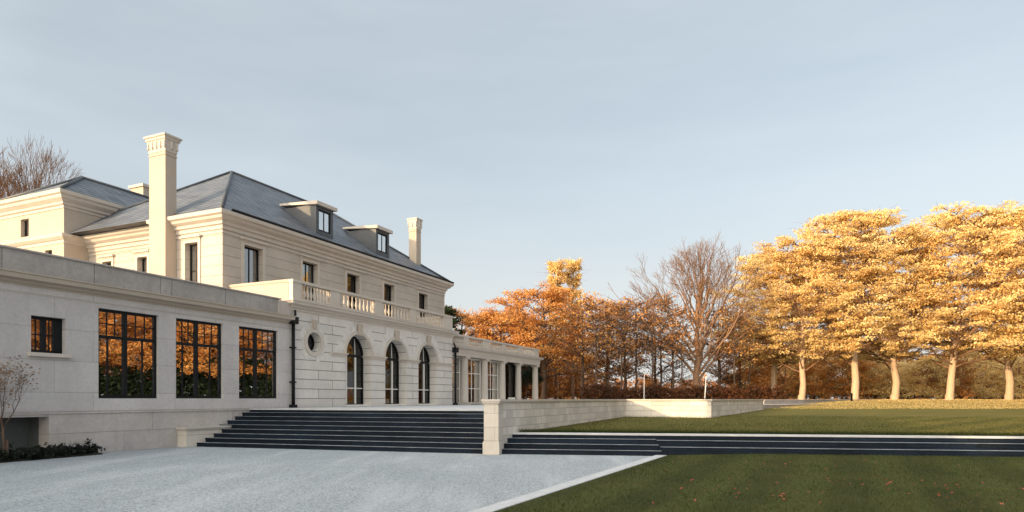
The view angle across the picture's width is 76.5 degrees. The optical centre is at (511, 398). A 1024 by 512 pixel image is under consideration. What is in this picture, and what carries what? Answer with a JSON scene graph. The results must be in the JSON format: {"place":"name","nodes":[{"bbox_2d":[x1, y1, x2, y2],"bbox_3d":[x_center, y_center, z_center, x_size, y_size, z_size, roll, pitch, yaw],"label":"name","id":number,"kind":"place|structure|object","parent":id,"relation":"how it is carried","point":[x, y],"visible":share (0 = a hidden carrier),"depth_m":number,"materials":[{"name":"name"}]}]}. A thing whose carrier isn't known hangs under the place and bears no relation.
{"place":"outdoors","nodes":[
{"label":"outdoors","id":0,"kind":"place"},
{"bbox_2d":[0,447,650,511],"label":"gravel forecourt","id":1,"kind":"structure","parent":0,"point":[201,479],"depth_m":13.73,"materials":[{"name":"grey gravel"}]},
{"bbox_2d":[0,453,102,462],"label":"planting bed","id":2,"kind":"object","parent":1,"relation":"on","point":[53,457],"visible":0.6,"depth_m":18.57,"materials":[{"name":"soil"}]},
{"bbox_2d":[0,355,39,459],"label":"sapling","id":3,"kind":"object","parent":2,"relation":"on","point":[5,444],"visible":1,"depth_m":17.60,"materials":[{"name":"brown plant"}]},
{"bbox_2d":[0,438,105,461],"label":"ground cover","id":4,"kind":"object","parent":2,"relation":"on","point":[38,451],"visible":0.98,"depth_m":18.45,"materials":[{"name":"green plant"}]},
{"bbox_2d":[176,425,231,446],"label":"cheek wall","id":5,"kind":"structure","parent":1,"relation":"on","point":[189,436],"depth_m":23.14,"materials":[{"name":"stone"}]},
{"bbox_2d":[0,132,543,452],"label":"mansion","id":6,"kind":"structure","parent":1,"relation":"on","point":[157,310],"depth_m":29.95,"materials":[{"name":"stone"}]},
{"bbox_2d":[25,220,28,236],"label":"window","id":7,"kind":"structure","parent":6,"relation":"in","point":[27,221],"depth_m":34.96,"materials":[{"name":"beige stone"}]},
{"bbox_2d":[27,316,71,357],"bbox_3d":[-13.735,-1.828,19.207,0.410,1.177,1.170,0,0,24],"label":"small window","id":8,"kind":"structure","parent":6,"relation":"in","point":[46,333],"depth_m":19.23,"materials":[{"name":"black glass"}]},
{"bbox_2d":[97,254,114,265],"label":"window","id":9,"kind":"structure","parent":6,"relation":"in","point":[104,258],"depth_m":33.73,"materials":[{"name":"beige stone"}]},
{"bbox_2d":[98,308,155,397],"bbox_3d":[-12.768,-1.450,21.534,0.140,2.852,2.081,0,0,24],"label":"steel window","id":10,"kind":"structure","parent":6,"relation":"in","point":[126,340],"depth_m":21.46,"materials":[{"name":"black metal"}]},
{"bbox_2d":[132,249,148,272],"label":"window","id":11,"kind":"structure","parent":6,"relation":"in","point":[139,253],"depth_m":32.79,"materials":[{"name":"beige stone"}]},
{"bbox_2d":[179,234,201,282],"bbox_3d":[-14.911,-6.120,30.475,1.320,2.980,0.540,0,0,24],"label":"window","id":12,"kind":"structure","parent":6,"relation":"in","point":[195,249],"depth_m":30.54,"materials":[{"name":"beige stone"}]},
{"bbox_2d":[176,318,220,397],"bbox_3d":[-11.639,-1.450,24.041,0.140,2.852,2.033,0,0,24],"label":"steel window","id":13,"kind":"structure","parent":6,"relation":"in","point":[198,343],"depth_m":24.02,"materials":[{"name":"black metal"}]},
{"bbox_2d":[240,236,268,283],"bbox_3d":[-12.534,-6.270,31.275,0.560,2.680,1.640,0,0,24],"label":"window","id":14,"kind":"structure","parent":6,"relation":"in","point":[249,256],"depth_m":31.38,"materials":[{"name":"beige stone"}]},
{"bbox_2d":[239,326,275,398],"bbox_3d":[-10.803,-1.293,26.770,0.860,3.366,2.071,0,0,24],"label":"steel window","id":15,"kind":"structure","parent":6,"relation":"in","point":[257,347],"depth_m":26.67,"materials":[{"name":"black metal"}]},
{"bbox_2d":[299,253,322,301],"bbox_3d":[-10.928,-6.270,34.837,0.560,2.680,1.640,0,0,24],"label":"window","id":16,"kind":"structure","parent":6,"relation":"in","point":[303,257],"depth_m":34.89,"materials":[{"name":"beige stone"}]},
{"bbox_2d":[304,320,323,355],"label":"round window","id":17,"kind":"structure","parent":6,"relation":"in","point":[308,339],"depth_m":29.55,"materials":[{"name":"stone"}]},
{"bbox_2d":[344,266,363,310],"bbox_3d":[-9.402,-6.270,38.156,0.500,2.680,1.640,0,0,24],"label":"window","id":18,"kind":"structure","parent":6,"relation":"in","point":[350,281],"depth_m":38.37,"materials":[{"name":"beige stone"}]},
{"bbox_2d":[346,336,370,405],"bbox_3d":[-7.937,-1.433,32.623,0.580,3.577,2.042,0,0,24],"label":"arched door","id":19,"kind":"structure","parent":6,"relation":"in","point":[354,361],"depth_m":32.99,"materials":[{"name":"black glass"}]},
{"bbox_2d":[381,277,398,316],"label":"window","id":20,"kind":"structure","parent":6,"relation":"in","point":[386,290],"depth_m":41.67,"materials":[{"name":"beige stone"}]},
{"bbox_2d":[385,342,405,405],"bbox_3d":[-6.608,-1.433,35.565,0.580,3.577,2.042,0,0,24],"label":"arched door","id":21,"kind":"structure","parent":6,"relation":"in","point":[391,363],"depth_m":35.95,"materials":[{"name":"black glass"}]},
{"bbox_2d":[417,287,430,317],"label":"window","id":22,"kind":"structure","parent":6,"relation":"in","point":[420,298],"depth_m":45.31,"materials":[{"name":"beige stone"}]},
{"bbox_2d":[418,347,436,404],"bbox_3d":[-5.256,-1.433,38.564,0.580,3.577,2.042,0,0,24],"label":"arched door","id":23,"kind":"structure","parent":6,"relation":"in","point":[423,367],"depth_m":38.98,"materials":[{"name":"glass"}]},
{"bbox_2d":[452,356,460,403],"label":"colonnade window","id":24,"kind":"structure","parent":6,"relation":"in","point":[458,359],"depth_m":43.05,"materials":[{"name":"white paint"}]},
{"bbox_2d":[468,358,480,403],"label":"colonnade window","id":25,"kind":"structure","parent":6,"relation":"in","point":[474,365],"depth_m":45.27,"materials":[{"name":"glass"}]},
{"bbox_2d":[488,361,498,398],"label":"colonnade window","id":26,"kind":"structure","parent":6,"relation":"in","point":[493,367],"depth_m":48.03,"materials":[{"name":"white paint"}]},
{"bbox_2d":[505,363,514,398],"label":"colonnade window","id":27,"kind":"structure","parent":6,"relation":"in","point":[509,367],"depth_m":50.72,"materials":[{"name":"black glass"}]},
{"bbox_2d":[196,410,483,453],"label":"stone staircase","id":28,"kind":"structure","parent":1,"relation":"on","point":[416,431],"depth_m":22.85,"materials":[{"name":"grey stone"}]},
{"bbox_2d":[481,399,504,454],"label":"wall pier","id":29,"kind":"structure","parent":1,"relation":"on","point":[493,442],"depth_m":19.83,"materials":[{"name":"stone"}]},
{"bbox_2d":[469,455,666,511],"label":"kerb","id":30,"kind":"structure","parent":1,"relation":"on","point":[518,500],"depth_m":12.20,"materials":[{"name":"beige stone"}]},
{"bbox_2d":[0,0,1023,398],"label":"sky","id":31,"kind":"structure","parent":0,"point":[521,135],"materials":[{"name":"blue"}]},
{"bbox_2d":[452,400,1023,435],"bbox_3d":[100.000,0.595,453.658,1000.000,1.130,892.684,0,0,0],"label":"lawn","id":32,"kind":"structure","parent":0,"point":[926,412],"depth_m":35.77,"materials":[{"name":"green plant"}]},
{"bbox_2d":[0,147,53,197],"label":"bare tree","id":33,"kind":"object","parent":32,"relation":"on","point":[11,186],"visible":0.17,"depth_m":50.02,"materials":[{"name":"brown plant"}]},
{"bbox_2d":[0,134,82,197],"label":"bare tree","id":34,"kind":"object","parent":32,"relation":"on","point":[20,170],"visible":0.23,"depth_m":51.67,"materials":[{"name":"brown plant"}]},
{"bbox_2d":[444,305,473,338],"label":"conifer tree","id":35,"kind":"object","parent":32,"relation":"on","point":[449,310],"visible":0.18,"depth_m":71.71,"materials":[{"name":"green plant"}]},
{"bbox_2d":[445,304,496,344],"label":"autumn tree","id":36,"kind":"object","parent":32,"relation":"on","point":[469,319],"visible":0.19,"depth_m":73.08,"materials":[{"name":"orange plant"}]},
{"bbox_2d":[455,306,510,345],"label":"autumn tree","id":37,"kind":"object","parent":32,"relation":"on","point":[490,310],"visible":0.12,"depth_m":76.28,"materials":[{"name":"orange plant"}]},
{"bbox_2d":[467,307,541,370],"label":"autumn tree","id":38,"kind":"object","parent":32,"relation":"on","point":[494,332],"visible":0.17,"depth_m":73.92,"materials":[{"name":"orange plant"}]},
{"bbox_2d":[469,315,558,379],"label":"orange tree","id":39,"kind":"object","parent":32,"relation":"on","point":[503,332],"visible":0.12,"depth_m":78.15,"materials":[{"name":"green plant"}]},
{"bbox_2d":[521,383,540,398],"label":"understorey tree","id":40,"kind":"object","parent":32,"relation":"on","point":[523,392],"visible":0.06,"depth_m":79.09,"materials":[{"name":"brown plant"}]},
{"bbox_2d":[521,364,544,398],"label":"ball tree","id":41,"kind":"object","parent":32,"relation":"on","point":[526,373],"visible":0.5,"depth_m":59.14,"materials":[{"name":"green plant"}]},
{"bbox_2d":[521,374,555,398],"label":"understorey tree","id":42,"kind":"object","parent":32,"relation":"on","point":[539,391],"visible":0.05,"depth_m":82.12,"materials":[{"name":"brown plant"}]},
{"bbox_2d":[482,280,606,398],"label":"orange tree","id":43,"kind":"object","parent":32,"relation":"on","point":[560,295],"visible":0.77,"depth_m":69.95,"materials":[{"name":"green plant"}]},
{"bbox_2d":[528,364,566,398],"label":"understorey tree","id":44,"kind":"object","parent":32,"relation":"on","point":[552,393],"visible":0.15,"depth_m":83.16,"materials":[{"name":"brown plant"}]},
{"bbox_2d":[538,258,573,398],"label":"poplar tree","id":45,"kind":"object","parent":32,"relation":"on","point":[553,268],"visible":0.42,"depth_m":83.73,"materials":[{"name":"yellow plant"}]},
{"bbox_2d":[547,363,580,398],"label":"understorey tree","id":46,"kind":"object","parent":32,"relation":"on","point":[569,386],"visible":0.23,"depth_m":88.34,"materials":[{"name":"brown plant"}]},
{"bbox_2d":[563,256,586,398],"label":"poplar tree","id":47,"kind":"object","parent":32,"relation":"on","point":[571,280],"visible":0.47,"depth_m":85.59,"materials":[{"name":"yellow plant"}]},
{"bbox_2d":[538,299,618,397],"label":"autumn tree","id":48,"kind":"object","parent":32,"relation":"on","point":[582,372],"visible":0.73,"depth_m":65.80,"materials":[{"name":"orange plant"}]},
{"bbox_2d":[554,355,610,398],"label":"understorey tree","id":49,"kind":"object","parent":32,"relation":"on","point":[578,386],"visible":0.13,"depth_m":89.73,"materials":[{"name":"brown plant"}]},
{"bbox_2d":[564,295,626,392],"bbox_3d":[7.788,-4.738,61.799,6.102,10.876,6.325,0,0,-37],"label":"slim tree","id":50,"kind":"object","parent":32,"relation":"on","point":[589,344],"visible":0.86,"depth_m":61.84,"materials":[{"name":"orange plant"}]},
{"bbox_2d":[551,297,655,394],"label":"autumn tree","id":51,"kind":"object","parent":32,"relation":"on","point":[606,365],"visible":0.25,"depth_m":69.06,"materials":[{"name":"orange plant"}]},
{"bbox_2d":[583,309,631,394],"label":"slim tree","id":52,"kind":"object","parent":32,"relation":"on","point":[601,350],"visible":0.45,"depth_m":64.75,"materials":[{"name":"orange plant"}]},
{"bbox_2d":[598,378,622,396],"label":"understorey tree","id":53,"kind":"object","parent":32,"relation":"on","point":[614,383],"visible":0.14,"depth_m":89.44,"materials":[{"name":"brown plant"}]},
{"bbox_2d":[589,298,650,388],"bbox_3d":[10.214,-4.468,61.279,5.992,10.303,5.780,0,0,-8],"label":"slim tree","id":54,"kind":"object","parent":32,"relation":"on","point":[621,346],"visible":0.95,"depth_m":60.63,"materials":[{"name":"orange plant"}]},
{"bbox_2d":[584,299,664,396],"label":"autumn tree","id":55,"kind":"object","parent":32,"relation":"on","point":[624,371],"visible":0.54,"depth_m":65.30,"materials":[{"name":"orange plant"}]},
{"bbox_2d":[603,295,662,389],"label":"slim tree","id":56,"kind":"object","parent":32,"relation":"on","point":[645,306],"visible":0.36,"depth_m":65.73,"materials":[{"name":"orange plant"}]},
{"bbox_2d":[637,378,665,398],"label":"understorey tree","id":57,"kind":"object","parent":32,"relation":"on","point":[648,381],"visible":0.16,"depth_m":89.21,"materials":[{"name":"brown plant"}]},
{"bbox_2d":[622,291,685,397],"bbox_3d":[13.738,-4.738,61.913,6.102,10.876,6.325,0,0,21],"label":"slim tree","id":58,"kind":"object","parent":32,"relation":"on","point":[653,340],"visible":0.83,"depth_m":61.84,"materials":[{"name":"orange plant"}]},
{"bbox_2d":[623,316,689,386],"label":"autumn tree","id":59,"kind":"object","parent":32,"relation":"on","point":[654,378],"visible":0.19,"depth_m":73.77,"materials":[{"name":"orange plant"}]},
{"bbox_2d":[627,291,686,393],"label":"slim tree","id":60,"kind":"object","parent":32,"relation":"on","point":[674,296],"visible":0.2,"depth_m":66.85,"materials":[{"name":"orange plant"}]},
{"bbox_2d":[643,302,703,387],"bbox_3d":[15.399,-4.468,62.802,5.780,10.303,5.992,0,0,-39],"label":"slim tree","id":61,"kind":"object","parent":32,"relation":"on","point":[662,332],"visible":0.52,"depth_m":62.90,"materials":[{"name":"orange plant"}]},
{"bbox_2d":[644,333,702,387],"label":"autumn tree","id":62,"kind":"object","parent":32,"relation":"on","point":[678,375],"visible":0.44,"depth_m":68.01,"materials":[{"name":"orange plant"}]},
{"bbox_2d":[579,382,786,398],"bbox_3d":[15.022,-0.318,57.007,18.911,2.202,2.053,0,0,-6],"label":"hedge","id":63,"kind":"object","parent":32,"relation":"on","point":[764,392],"visible":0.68,"depth_m":56.61,"materials":[{"name":"brown plant"}]},
{"bbox_2d":[655,306,710,387],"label":"slim tree","id":64,"kind":"object","parent":32,"relation":"on","point":[681,334],"visible":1,"depth_m":59.87,"materials":[{"name":"orange plant"}]},
{"bbox_2d":[600,231,776,398],"bbox_3d":[17.461,-7.641,63.094,16.333,16.695,13.003,0,0,29],"label":"bare tree","id":65,"kind":"object","parent":32,"relation":"on","point":[699,358],"visible":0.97,"depth_m":61.45,"materials":[{"name":"brown plant"}]},
{"bbox_2d":[675,379,702,395],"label":"understorey tree","id":66,"kind":"object","parent":32,"relation":"on","point":[687,380],"visible":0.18,"depth_m":85.57,"materials":[{"name":"brown plant"}]},
{"bbox_2d":[682,316,747,386],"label":"autumn tree","id":67,"kind":"object","parent":32,"relation":"on","point":[721,368],"visible":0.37,"depth_m":69.82,"materials":[{"name":"orange plant"}]},
{"bbox_2d":[693,302,745,396],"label":"slim tree","id":68,"kind":"object","parent":32,"relation":"on","point":[719,336],"visible":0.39,"depth_m":63.57,"materials":[{"name":"orange plant"}]},
{"bbox_2d":[714,376,743,392],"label":"understorey tree","id":69,"kind":"object","parent":32,"relation":"on","point":[723,385],"visible":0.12,"depth_m":83.62,"materials":[{"name":"brown plant"}]},
{"bbox_2d":[702,304,761,387],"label":"slim tree","id":70,"kind":"object","parent":32,"relation":"on","point":[733,348],"visible":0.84,"depth_m":61.83,"materials":[{"name":"orange plant"}]},
{"bbox_2d":[705,326,779,387],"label":"autumn tree","id":71,"kind":"object","parent":32,"relation":"on","point":[753,372],"visible":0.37,"depth_m":70.95,"materials":[{"name":"orange plant"}]},
{"bbox_2d":[728,369,763,396],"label":"understorey tree","id":72,"kind":"object","parent":32,"relation":"on","point":[731,385],"visible":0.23,"depth_m":81.78,"materials":[{"name":"brown plant"}]},
{"bbox_2d":[726,303,777,387],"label":"slim tree","id":73,"kind":"object","parent":32,"relation":"on","point":[749,357],"visible":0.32,"depth_m":65.79,"materials":[{"name":"orange plant"}]},
{"bbox_2d":[728,357,789,396],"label":"understorey tree","id":74,"kind":"object","parent":32,"relation":"on","point":[783,370],"visible":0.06,"depth_m":84.33,"materials":[{"name":"brown plant"}]},
{"bbox_2d":[522,373,1014,398],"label":"wood","id":75,"kind":"object","parent":32,"relation":"on","point":[630,384],"visible":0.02,"depth_m":123.11,"materials":[{"name":"orange plant"}]},
{"bbox_2d":[519,429,1023,435],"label":"grass fringe","id":76,"kind":"object","parent":32,"relation":"on","point":[694,431],"depth_m":20.22,"materials":[{"name":"green plant"}]},
{"bbox_2d":[690,250,865,397],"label":"golden tree","id":77,"kind":"object","parent":32,"relation":"on","point":[760,260],"visible":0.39,"depth_m":67.11,"materials":[{"name":"yellow plant"}]},
{"bbox_2d":[763,404,811,408],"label":"wall","id":78,"kind":"structure","parent":32,"relation":"on","point":[774,405],"depth_m":48.37,"materials":[{"name":"stone"}]},
{"bbox_2d":[753,347,826,398],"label":"understorey tree","id":79,"kind":"object","parent":32,"relation":"on","point":[811,384],"visible":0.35,"depth_m":80.40,"materials":[{"name":"brown plant"}]},
{"bbox_2d":[779,363,825,398],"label":"understorey tree","id":80,"kind":"object","parent":32,"relation":"on","point":[799,380],"visible":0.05,"depth_m":87.31,"materials":[{"name":"brown plant"}]},
{"bbox_2d":[723,230,889,398],"bbox_3d":[29.693,-8.002,64.489,15.119,16.911,15.392,0,0,-23],"label":"golden tree","id":81,"kind":"object","parent":32,"relation":"on","point":[779,262],"visible":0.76,"depth_m":63.02,"materials":[{"name":"yellow plant"}]},
{"bbox_2d":[786,357,848,398],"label":"understorey tree","id":82,"kind":"object","parent":32,"relation":"on","point":[814,376],"visible":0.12,"depth_m":85.40,"materials":[{"name":"brown plant"}]},
{"bbox_2d":[763,399,873,403],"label":"wall","id":83,"kind":"structure","parent":32,"relation":"on","point":[784,401],"depth_m":54.22,"materials":[{"name":"stone"}]},
{"bbox_2d":[806,351,885,398],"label":"understorey tree","id":84,"kind":"object","parent":32,"relation":"on","point":[841,380],"visible":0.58,"depth_m":81.17,"materials":[{"name":"brown plant"}]},
{"bbox_2d":[816,347,891,398],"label":"understorey tree","id":85,"kind":"object","parent":32,"relation":"on","point":[875,385],"visible":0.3,"depth_m":82.26,"materials":[{"name":"brown plant"}]},
{"bbox_2d":[768,205,957,398],"bbox_3d":[33.392,-9.088,63.890,17.374,19.147,18.250,0,0,35],"label":"golden tree","id":86,"kind":"object","parent":32,"relation":"on","point":[862,221],"visible":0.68,"depth_m":61.20,"materials":[{"name":"yellow plant"}]},
{"bbox_2d":[847,361,904,397],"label":"understorey tree","id":87,"kind":"object","parent":32,"relation":"on","point":[889,376],"visible":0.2,"depth_m":85.96,"materials":[{"name":"brown plant"}]},
{"bbox_2d":[816,225,978,399],"bbox_3d":[38.593,-8.357,65.263,14.518,17.658,16.911,0,0,16],"label":"golden tree","id":88,"kind":"object","parent":32,"relation":"on","point":[907,259],"visible":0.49,"depth_m":62.43,"materials":[{"name":"yellow plant"}]},
{"bbox_2d":[870,350,924,397],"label":"understorey tree","id":89,"kind":"object","parent":32,"relation":"on","point":[898,360],"visible":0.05,"depth_m":90.53,"materials":[{"name":"brown plant"}]},
{"bbox_2d":[882,360,945,397],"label":"understorey tree","id":90,"kind":"object","parent":32,"relation":"on","point":[901,363],"visible":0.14,"depth_m":86.63,"materials":[{"name":"brown plant"}]},
{"bbox_2d":[883,356,962,398],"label":"understorey tree","id":91,"kind":"object","parent":32,"relation":"on","point":[929,364],"visible":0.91,"depth_m":78.81,"materials":[{"name":"brown plant"}]},
{"bbox_2d":[844,392,1023,398],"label":"hedge","id":92,"kind":"object","parent":32,"relation":"on","point":[921,398],"visible":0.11,"depth_m":83.98,"materials":[{"name":"brown plant"}]},
{"bbox_2d":[850,398,1021,401],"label":"leaf litter","id":93,"kind":"object","parent":32,"relation":"on","point":[944,399],"visible":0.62,"depth_m":65.11,"materials":[{"name":"brown plant"}]},
{"bbox_2d":[905,352,980,398],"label":"understorey tree","id":94,"kind":"object","parent":32,"relation":"on","point":[960,390],"visible":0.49,"depth_m":79.95,"materials":[{"name":"brown plant"}]},
{"bbox_2d":[875,200,1023,399],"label":"golden tree","id":95,"kind":"object","parent":32,"relation":"on","point":[948,220],"visible":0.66,"depth_m":61.52,"materials":[{"name":"yellow plant"}]},
{"bbox_2d":[906,205,1023,399],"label":"golden tree","id":96,"kind":"object","parent":32,"relation":"on","point":[1009,390],"visible":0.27,"depth_m":64.53,"materials":[{"name":"yellow plant"}]},
{"bbox_2d":[927,351,1002,398],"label":"understorey tree","id":97,"kind":"object","parent":32,"relation":"on","point":[979,390],"visible":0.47,"depth_m":82.31,"materials":[{"name":"brown plant"}]},
{"bbox_2d":[961,358,1019,397],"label":"understorey tree","id":98,"kind":"object","parent":32,"relation":"on","point":[990,385],"visible":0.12,"depth_m":88.58,"materials":[{"name":"brown plant"}]},
{"bbox_2d":[962,205,1023,353],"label":"golden tree","id":99,"kind":"object","parent":32,"relation":"on","point":[1013,212],"visible":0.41,"depth_m":61.17,"materials":[{"name":"yellow plant"}]},
{"bbox_2d":[970,350,1023,397],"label":"understorey tree","id":100,"kind":"object","parent":32,"relation":"on","point":[994,376],"visible":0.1,"depth_m":89.44,"materials":[{"name":"brown plant"}]},
{"bbox_2d":[984,355,1023,398],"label":"understorey tree","id":101,"kind":"object","parent":32,"relation":"on","point":[1017,386],"visible":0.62,"depth_m":81.41,"materials":[{"name":"brown plant"}]},
{"bbox_2d":[495,453,1023,511],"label":"lawn","id":102,"kind":"structure","parent":0,"point":[744,491],"depth_m":12.33,"materials":[{"name":"green plant"}]},
{"bbox_2d":[773,399,1023,408],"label":"lawn grass","id":103,"kind":"structure","parent":0,"point":[922,403],"depth_m":53.32,"materials":[{"name":"plant"}]},
{"label":"ground","id":104,"kind":"structure","parent":0,"visible":0},
{"bbox_2d":[503,399,763,442],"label":"garden wall","id":105,"kind":"structure","parent":104,"relation":"on","point":[530,414],"depth_m":30.26,"materials":[{"name":"stone"}]},
{"bbox_2d":[502,432,1023,456],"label":"garden steps","id":106,"kind":"structure","parent":104,"relation":"on","point":[615,444],"depth_m":19.48,"materials":[{"name":"grey stone"}]},
{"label":"terrace base","id":107,"kind":"structure","parent":0,"visible":0},
{"bbox_2d":[250,405,483,410],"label":"terrace paving","id":108,"kind":"structure","parent":107,"relation":"on","point":[443,408],"depth_m":26.00,"materials":[{"name":"grey stone"}]}
]}

